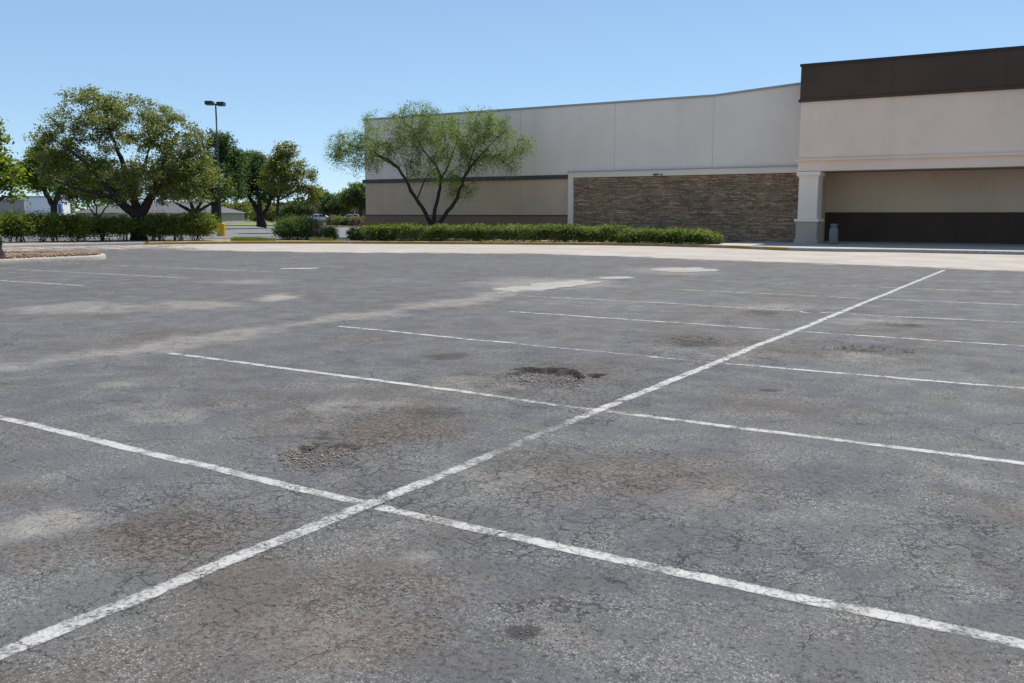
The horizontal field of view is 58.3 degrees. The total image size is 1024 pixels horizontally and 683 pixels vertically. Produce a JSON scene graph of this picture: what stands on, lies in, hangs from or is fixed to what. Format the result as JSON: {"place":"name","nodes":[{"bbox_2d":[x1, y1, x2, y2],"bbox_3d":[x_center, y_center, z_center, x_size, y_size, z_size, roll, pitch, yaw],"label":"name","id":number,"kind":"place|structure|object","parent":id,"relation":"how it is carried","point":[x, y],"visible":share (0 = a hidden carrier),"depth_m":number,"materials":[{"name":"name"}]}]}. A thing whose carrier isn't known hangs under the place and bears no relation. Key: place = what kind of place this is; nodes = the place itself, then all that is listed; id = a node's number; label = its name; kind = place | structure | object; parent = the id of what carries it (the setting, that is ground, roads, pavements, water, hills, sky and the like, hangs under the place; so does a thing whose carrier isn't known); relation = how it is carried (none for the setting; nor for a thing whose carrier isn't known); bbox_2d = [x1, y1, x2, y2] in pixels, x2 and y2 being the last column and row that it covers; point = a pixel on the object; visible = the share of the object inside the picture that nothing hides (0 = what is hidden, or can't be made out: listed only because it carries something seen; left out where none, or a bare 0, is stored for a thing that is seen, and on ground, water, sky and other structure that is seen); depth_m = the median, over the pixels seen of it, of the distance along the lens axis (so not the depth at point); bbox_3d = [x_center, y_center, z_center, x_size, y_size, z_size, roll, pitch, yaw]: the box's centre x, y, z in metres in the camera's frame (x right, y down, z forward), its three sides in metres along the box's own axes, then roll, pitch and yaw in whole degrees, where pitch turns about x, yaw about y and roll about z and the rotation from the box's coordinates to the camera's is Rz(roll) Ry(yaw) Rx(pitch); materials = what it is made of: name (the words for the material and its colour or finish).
{"place":"outdoors","nodes":[
{"label":"outdoors","id":0,"kind":"place"},
{"bbox_2d":[25,196,69,215],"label":"white building","id":1,"kind":"structure","parent":0,"point":[40,203],"depth_m":89.03,"materials":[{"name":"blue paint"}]},
{"bbox_2d":[1,226,364,237],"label":"back lot","id":2,"kind":"structure","parent":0,"point":[244,231],"depth_m":73.81,"materials":[{"name":"grey asphalt"}]},
{"bbox_2d":[0,198,25,215],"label":"beige building","id":3,"kind":"structure","parent":2,"relation":"on","point":[19,204],"depth_m":91.02,"materials":[{"name":"concrete"}]},
{"bbox_2d":[11,143,72,214],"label":"shade tree","id":4,"kind":"object","parent":2,"relation":"on","point":[37,187],"visible":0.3,"depth_m":68.23,"materials":[{"name":"green plant"}]},
{"bbox_2d":[45,157,143,216],"bbox_3d":[-29.531,-10.519,65.107,6.781,5.152,4.444,0,8,0],"label":"shade tree","id":5,"kind":"object","parent":2,"relation":"on","point":[60,190],"visible":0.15,"depth_m":64.55,"materials":[{"name":"green plant"}]},
{"bbox_2d":[143,159,237,214],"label":"shade tree","id":6,"kind":"object","parent":2,"relation":"on","point":[225,189],"visible":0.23,"depth_m":72.83,"materials":[{"name":"green plant"}]},
{"bbox_2d":[204,101,225,235],"bbox_3d":[-20.822,-12.186,64.984,1.592,9.374,0.754,-7,10,-40],"label":"lamp post","id":7,"kind":"object","parent":2,"relation":"on","point":[221,227],"visible":0.93,"depth_m":64.86,"materials":[{"name":"black metal"}]},
{"bbox_2d":[192,127,251,228],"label":"shade tree","id":8,"kind":"object","parent":2,"relation":"on","point":[230,156],"visible":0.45,"depth_m":89.90,"materials":[{"name":"green plant"}]},
{"bbox_2d":[227,149,294,227],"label":"shade tree","id":9,"kind":"object","parent":2,"relation":"on","point":[256,158],"visible":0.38,"depth_m":97.72,"materials":[{"name":"green plant"}]},
{"bbox_2d":[251,140,323,226],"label":"shade tree","id":10,"kind":"object","parent":2,"relation":"on","point":[277,163],"visible":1,"depth_m":74.58,"materials":[{"name":"green plant"}]},
{"bbox_2d":[225,222,275,225],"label":"lawn","id":11,"kind":"structure","parent":0,"point":[254,224],"depth_m":126.29,"materials":[{"name":"green plant"}]},
{"bbox_2d":[221,200,253,221],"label":"bush","id":12,"kind":"object","parent":11,"relation":"on","point":[244,207],"visible":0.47,"depth_m":155.63,"materials":[{"name":"green plant"}]},
{"bbox_2d":[241,200,272,221],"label":"bush","id":13,"kind":"object","parent":11,"relation":"on","point":[252,219],"visible":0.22,"depth_m":163.44,"materials":[{"name":"green plant"}]},
{"bbox_2d":[262,204,281,221],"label":"bush","id":14,"kind":"object","parent":11,"relation":"on","point":[270,215],"visible":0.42,"depth_m":155.12,"materials":[{"name":"green plant"}]},
{"bbox_2d":[279,200,317,218],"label":"bush","id":15,"kind":"object","parent":11,"relation":"on","point":[289,208],"visible":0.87,"depth_m":129.59,"materials":[{"name":"green plant"}]},
{"bbox_2d":[230,236,333,240],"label":"grass","id":16,"kind":"structure","parent":0,"point":[242,238],"depth_m":49.33,"materials":[{"name":"green plant"}]},
{"bbox_2d":[268,203,365,221],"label":"building","id":17,"kind":"structure","parent":0,"point":[341,214],"depth_m":183.16,"materials":[{"name":"brick"}]},
{"bbox_2d":[340,210,354,216],"bbox_3d":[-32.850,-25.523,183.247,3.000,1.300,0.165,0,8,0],"label":"parked car","id":18,"kind":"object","parent":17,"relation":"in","point":[352,212],"depth_m":183.17,"materials":[{"name":"paint"}]},
{"bbox_2d":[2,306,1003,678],"bbox_3d":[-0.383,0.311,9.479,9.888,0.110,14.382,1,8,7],"label":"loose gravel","id":19,"kind":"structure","parent":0,"point":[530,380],"depth_m":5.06,"materials":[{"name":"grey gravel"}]},
{"bbox_2d":[0,214,1023,682],"bbox_3d":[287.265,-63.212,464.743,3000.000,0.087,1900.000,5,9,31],"label":"ground","id":20,"kind":"structure","parent":0,"point":[94,346],"depth_m":5.81,"materials":[{"name":"grey asphalt"}]},
{"bbox_2d":[0,280,83,285],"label":"parking line","id":21,"kind":"object","parent":20,"relation":"on","point":[37,282],"visible":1,"depth_m":21.43,"materials":[{"name":"white paint"}]},
{"bbox_2d":[0,253,105,264],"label":"kerb","id":22,"kind":"structure","parent":20,"relation":"on","point":[101,256],"depth_m":30.34,"materials":[{"name":"concrete"}]},
{"bbox_2d":[5,252,98,258],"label":"mulch island","id":23,"kind":"structure","parent":22,"relation":"on","point":[8,254],"depth_m":31.83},
{"bbox_2d":[0,116,37,258],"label":"young tree","id":24,"kind":"object","parent":23,"relation":"on","point":[7,176],"visible":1,"depth_m":29.02,"materials":[{"name":"green plant"}]},
{"bbox_2d":[4,250,100,258],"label":"mulch chips","id":25,"kind":"object","parent":23,"relation":"on","point":[61,253],"visible":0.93,"depth_m":32.16,"materials":[{"name":"brown wood"}]},
{"bbox_2d":[57,271,180,277],"bbox_3d":[-10.587,-1.785,24.354,5.772,0.002,0.108,5,9,30],"label":"parking line","id":26,"kind":"object","parent":20,"relation":"on","point":[120,274],"visible":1,"depth_m":24.26,"materials":[{"name":"white paint"}]},
{"bbox_2d":[73,201,245,223],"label":"grey roofed house","id":27,"kind":"structure","parent":20,"relation":"on","point":[231,216],"depth_m":126.60,"materials":[{"name":"paint"}]},
{"bbox_2d":[70,200,287,213],"bbox_3d":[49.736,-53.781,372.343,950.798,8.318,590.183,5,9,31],"label":"wood","id":28,"kind":"object","parent":20,"relation":"on","point":[73,208],"visible":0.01,"depth_m":343.31,"materials":[{"name":"green plant"}]},
{"bbox_2d":[0,415,374,506],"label":"parking line","id":29,"kind":"object","parent":20,"relation":"on","point":[264,480],"visible":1,"depth_m":5.98,"materials":[{"name":"white paint"}]},
{"bbox_2d":[29,239,349,241],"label":"kerb","id":30,"kind":"structure","parent":20,"relation":"on","point":[173,239],"depth_m":51.65,"materials":[{"name":"concrete"}]},
{"bbox_2d":[280,268,315,268],"bbox_3d":[-6.291,-2.142,26.868,1.652,0.001,1.231,0,8,1],"label":"concrete patch","id":31,"kind":"object","parent":20,"relation":"on","point":[297,268],"visible":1,"depth_m":26.81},
{"bbox_2d":[311,214,327,220],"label":"parked car","id":32,"kind":"object","parent":20,"relation":"on","point":[318,216],"visible":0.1,"depth_m":157.77,"materials":[{"name":"white paint"}]},
{"bbox_2d":[311,189,330,221],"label":"shade tree","id":33,"kind":"object","parent":20,"relation":"on","point":[324,193],"visible":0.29,"depth_m":169.13,"materials":[{"name":"green plant"}]},
{"bbox_2d":[324,225,360,226],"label":"bed","id":34,"kind":"object","parent":20,"relation":"on","point":[342,226],"visible":0.18,"depth_m":107.17,"materials":[{"name":"soil"}]},
{"bbox_2d":[322,215,339,225],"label":"bush","id":35,"kind":"object","parent":34,"relation":"on","point":[328,220],"visible":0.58,"depth_m":111.59,"materials":[{"name":"green plant"}]},
{"bbox_2d":[318,193,356,215],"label":"shade tree","id":36,"kind":"object","parent":34,"relation":"on","point":[328,205],"visible":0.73,"depth_m":121.85,"materials":[{"name":"green plant"}]},
{"bbox_2d":[330,215,347,225],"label":"bush","id":37,"kind":"object","parent":34,"relation":"on","point":[336,220],"visible":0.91,"depth_m":110.58,"materials":[{"name":"green plant"}]},
{"bbox_2d":[340,213,354,225],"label":"bush","id":38,"kind":"object","parent":34,"relation":"on","point":[346,221],"visible":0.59,"depth_m":110.51,"materials":[{"name":"green plant"}]},
{"bbox_2d":[336,181,365,216],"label":"shade tree","id":39,"kind":"object","parent":34,"relation":"on","point":[354,195],"visible":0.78,"depth_m":115.78,"materials":[{"name":"green plant"}]},
{"bbox_2d":[347,216,364,225],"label":"bush","id":40,"kind":"object","parent":34,"relation":"on","point":[356,221],"visible":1,"depth_m":109.65,"materials":[{"name":"green plant"}]},
{"bbox_2d":[2,238,737,244],"bbox_3d":[-9.130,-5.098,47.127,45.290,0.001,14.638,-1,8,-9],"label":"planting bed","id":41,"kind":"object","parent":20,"relation":"on","point":[546,240],"visible":0.52,"depth_m":48.45,"materials":[{"name":"soil"}]},
{"bbox_2d":[0,214,12,241],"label":"hedge shrub","id":42,"kind":"object","parent":41,"relation":"on","point":[1,227],"visible":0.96,"depth_m":46.43,"materials":[{"name":"green plant"}]},
{"bbox_2d":[0,207,43,241],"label":"hedge shrub","id":43,"kind":"object","parent":41,"relation":"on","point":[19,225],"visible":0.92,"depth_m":46.82,"materials":[{"name":"green plant"}]},
{"bbox_2d":[19,207,72,241],"bbox_3d":[-24.152,-6.095,47.908,2.939,1.853,2.923,-4,9,-26],"label":"hedge shrub","id":44,"kind":"object","parent":41,"relation":"on","point":[50,226],"visible":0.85,"depth_m":47.52,"materials":[{"name":"green plant"}]},
{"bbox_2d":[55,212,100,240],"bbox_3d":[-22.983,-6.132,48.484,2.946,1.770,2.390,0,8,0],"label":"hedge shrub","id":45,"kind":"object","parent":41,"relation":"on","point":[82,225],"visible":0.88,"depth_m":48.12,"materials":[{"name":"green plant"}]},
{"bbox_2d":[92,212,122,240],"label":"hedge shrub","id":46,"kind":"object","parent":41,"relation":"on","point":[103,232],"visible":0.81,"depth_m":48.77,"materials":[{"name":"green plant"}]},
{"bbox_2d":[101,210,139,240],"bbox_3d":[-21.021,-6.226,49.437,2.238,1.688,2.173,0,8,0],"label":"hedge shrub","id":47,"kind":"object","parent":41,"relation":"on","point":[128,225],"visible":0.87,"depth_m":49.19,"materials":[{"name":"green plant"}]},
{"bbox_2d":[22,84,224,239],"bbox_3d":[-21.244,-9.652,50.128,10.684,8.501,5.896,0,8,0],"label":"oak tree","id":48,"kind":"object","parent":41,"relation":"on","point":[167,173],"visible":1,"depth_m":49.55,"materials":[{"name":"green plant"}]},
{"bbox_2d":[135,207,178,240],"bbox_3d":[-19.312,-6.368,49.887,2.815,1.856,2.631,0,8,0],"label":"hedge shrub","id":49,"kind":"object","parent":41,"relation":"on","point":[149,228],"visible":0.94,"depth_m":49.42,"materials":[{"name":"green plant"}]},
{"bbox_2d":[156,214,194,240],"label":"hedge shrub","id":50,"kind":"object","parent":41,"relation":"on","point":[175,229],"visible":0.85,"depth_m":49.64,"materials":[{"name":"green plant"}]},
{"bbox_2d":[170,207,226,240],"bbox_3d":[-17.288,-6.427,50.291,3.090,1.855,2.526,0,8,0],"label":"hedge shrub","id":51,"kind":"object","parent":41,"relation":"on","point":[203,223],"visible":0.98,"depth_m":49.96,"materials":[{"name":"green plant"}]},
{"bbox_2d":[266,210,323,239],"bbox_3d":[-12.136,-6.614,51.900,3.326,1.795,3.174,0,8,0],"label":"round shrub","id":52,"kind":"object","parent":41,"relation":"on","point":[291,227],"visible":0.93,"depth_m":51.21,"materials":[{"name":"green plant"}]},
{"bbox_2d":[306,217,331,238],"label":"dry shrub","id":53,"kind":"object","parent":41,"relation":"on","point":[316,226],"visible":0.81,"depth_m":51.42,"materials":[{"name":"green plant"}]},
{"bbox_2d":[320,223,339,239],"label":"shrub","id":54,"kind":"object","parent":41,"relation":"on","point":[332,231],"visible":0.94,"depth_m":50.72,"materials":[{"name":"green plant"}]},
{"bbox_2d":[345,225,365,239],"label":"shrub","id":55,"kind":"object","parent":41,"relation":"on","point":[352,235],"visible":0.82,"depth_m":50.40,"materials":[{"name":"green plant"}]},
{"bbox_2d":[321,96,537,237],"bbox_3d":[-4.734,-9.799,52.608,12.469,8.070,4.659,0,8,0],"label":"mesquite tree","id":56,"kind":"object","parent":41,"relation":"on","point":[340,151],"visible":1,"depth_m":52.19,"materials":[{"name":"green plant"}]},
{"bbox_2d":[359,221,652,241],"bbox_3d":[-0.590,-5.836,48.588,16.002,1.151,2.422,2,8,12],"label":"long hedge","id":57,"kind":"object","parent":41,"relation":"on","point":[374,232],"visible":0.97,"depth_m":48.40,"materials":[{"name":"green plant"}]},
{"bbox_2d":[614,227,726,243],"bbox_3d":[7.730,-5.300,45.513,6.021,0.921,2.061,5,9,31],"label":"hedge","id":58,"kind":"object","parent":41,"relation":"on","point":[692,235],"visible":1,"depth_m":45.08,"materials":[{"name":"green plant"}]},
{"bbox_2d":[167,353,593,409],"bbox_3d":[-1.623,0.347,9.068,5.686,0.017,0.106,5,10,34],"label":"parking line","id":59,"kind":"object","parent":20,"relation":"on","point":[419,385],"visible":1,"depth_m":8.94,"materials":[{"name":"white paint"}]},
{"bbox_2d":[0,270,945,659],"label":"parking line","id":60,"kind":"object","parent":20,"relation":"on","point":[48,634],"visible":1,"depth_m":4.48,"materials":[{"name":"white paint"}]},
{"bbox_2d":[338,326,686,359],"bbox_3d":[-0.138,0.005,11.527,5.752,0.012,0.106,6,10,35],"label":"parking line","id":61,"kind":"object","parent":20,"relation":"on","point":[483,340],"visible":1,"depth_m":11.87,"materials":[{"name":"white paint"}]},
{"bbox_2d":[2,244,1023,271],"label":"concrete drive","id":62,"kind":"structure","parent":20,"relation":"on","point":[988,262],"depth_m":37.87,"materials":[{"name":"beige concrete"}]},
{"bbox_2d":[2,242,143,247],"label":"kerb","id":63,"kind":"structure","parent":62,"relation":"on","point":[70,244],"depth_m":45.42,"materials":[{"name":"concrete"}]},
{"bbox_2d":[144,241,788,250],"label":"kerb","id":64,"kind":"structure","parent":62,"relation":"on","point":[477,242],"depth_m":47.73,"materials":[{"name":"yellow concrete"}]},
{"bbox_2d":[493,279,604,293],"bbox_3d":[0.848,-1.263,20.604,1.924,0.015,6.268,5,9,31],"label":"concrete patch","id":65,"kind":"object","parent":20,"relation":"on","point":[539,286],"visible":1,"depth_m":20.28,"materials":[{"name":"beige concrete"}]},
{"bbox_2d":[598,276,633,278],"bbox_3d":[2.543,-1.601,22.998,1.741,0.012,1.311,-1,8,-4],"label":"concrete patch","id":66,"kind":"object","parent":20,"relation":"on","point":[621,277],"visible":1,"depth_m":23.02,"materials":[{"name":"grey concrete"}]},
{"bbox_2d":[509,311,790,330],"bbox_3d":[1.925,-0.323,13.866,4.691,0.010,0.107,5,9,32],"label":"parking line","id":67,"kind":"object","parent":20,"relation":"on","point":[640,320],"visible":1,"depth_m":13.95,"materials":[{"name":"white paint"}]},
{"bbox_2d":[522,295,827,312],"bbox_3d":[2.724,-0.682,16.507,6.112,0.030,0.107,5,9,33],"label":"parking line","id":68,"kind":"object","parent":20,"relation":"on","point":[690,304],"visible":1,"depth_m":16.21,"materials":[{"name":"white paint"}]},
{"bbox_2d":[649,267,719,272],"bbox_3d":[4.951,-2.051,26.215,3.295,0.004,3.757,5,9,31],"label":"concrete patch","id":69,"kind":"object","parent":20,"relation":"on","point":[690,269],"visible":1,"depth_m":26.31,"materials":[{"name":"grey concrete"}]},
{"bbox_2d":[375,505,1023,648],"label":"parking line","id":70,"kind":"object","parent":20,"relation":"on","point":[872,612],"visible":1,"depth_m":3.98,"materials":[{"name":"white paint"}]},
{"bbox_2d":[676,289,862,298],"bbox_3d":[4.460,-1.024,18.914,5.692,0.006,0.107,5,9,33],"label":"parking line","id":71,"kind":"object","parent":20,"relation":"on","point":[767,293],"visible":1,"depth_m":18.51,"materials":[{"name":"white paint"}]},
{"bbox_2d":[665,278,893,287],"bbox_3d":[5.988,-1.372,21.385,5.691,0.011,0.106,5,9,32],"label":"parking line","id":72,"kind":"object","parent":20,"relation":"on","point":[813,284],"visible":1,"depth_m":20.60,"materials":[{"name":"white paint"}]},
{"bbox_2d":[607,410,1023,464],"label":"parking line","id":73,"kind":"object","parent":20,"relation":"on","point":[881,445],"visible":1,"depth_m":6.50,"materials":[{"name":"white paint"}]},
{"bbox_2d":[713,241,1023,250],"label":"walkway","id":74,"kind":"structure","parent":20,"relation":"on","point":[931,245],"depth_m":42.11,"materials":[{"name":"concrete"}]},
{"bbox_2d":[829,224,837,244],"bbox_3d":[15.228,-5.080,43.418,0.410,0.970,0.410,5,9,31],"label":"litter bin","id":75,"kind":"object","parent":74,"relation":"on","point":[833,235],"visible":1,"depth_m":43.27,"materials":[{"name":"concrete"}]},
{"bbox_2d":[725,363,1023,388],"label":"parking line","id":76,"kind":"object","parent":20,"relation":"on","point":[875,375],"visible":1,"depth_m":9.05,"materials":[{"name":"white paint"}]},
{"bbox_2d":[788,247,1023,254],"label":"kerb","id":77,"kind":"structure","parent":20,"relation":"on","point":[909,250],"depth_m":37.70,"materials":[{"name":"concrete"}]},
{"bbox_2d":[806,331,1021,345],"bbox_3d":[6.362,0.069,11.097,5.720,0.009,0.104,5,9,32],"label":"parking line","id":78,"kind":"object","parent":20,"relation":"on","point":[920,339],"visible":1,"depth_m":11.78,"materials":[{"name":"white paint"}]},
{"bbox_2d":[841,313,1023,322],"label":"parking line","id":79,"kind":"object","parent":20,"relation":"on","point":[939,318],"visible":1,"depth_m":14.14,"materials":[{"name":"white paint"}]},
{"bbox_2d":[896,299,1017,304],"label":"parking line","id":80,"kind":"object","parent":20,"relation":"on","point":[966,302],"visible":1,"depth_m":16.60,"materials":[{"name":"white paint"}]},
{"bbox_2d":[0,0,1023,213],"label":"sky","id":81,"kind":"structure","parent":0,"point":[301,72],"materials":[{"name":"blue"}]},
{"bbox_2d":[362,46,1023,243],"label":"store building","id":82,"kind":"structure","parent":0,"point":[928,147],"depth_m":47.88,"materials":[{"name":"white paint"}]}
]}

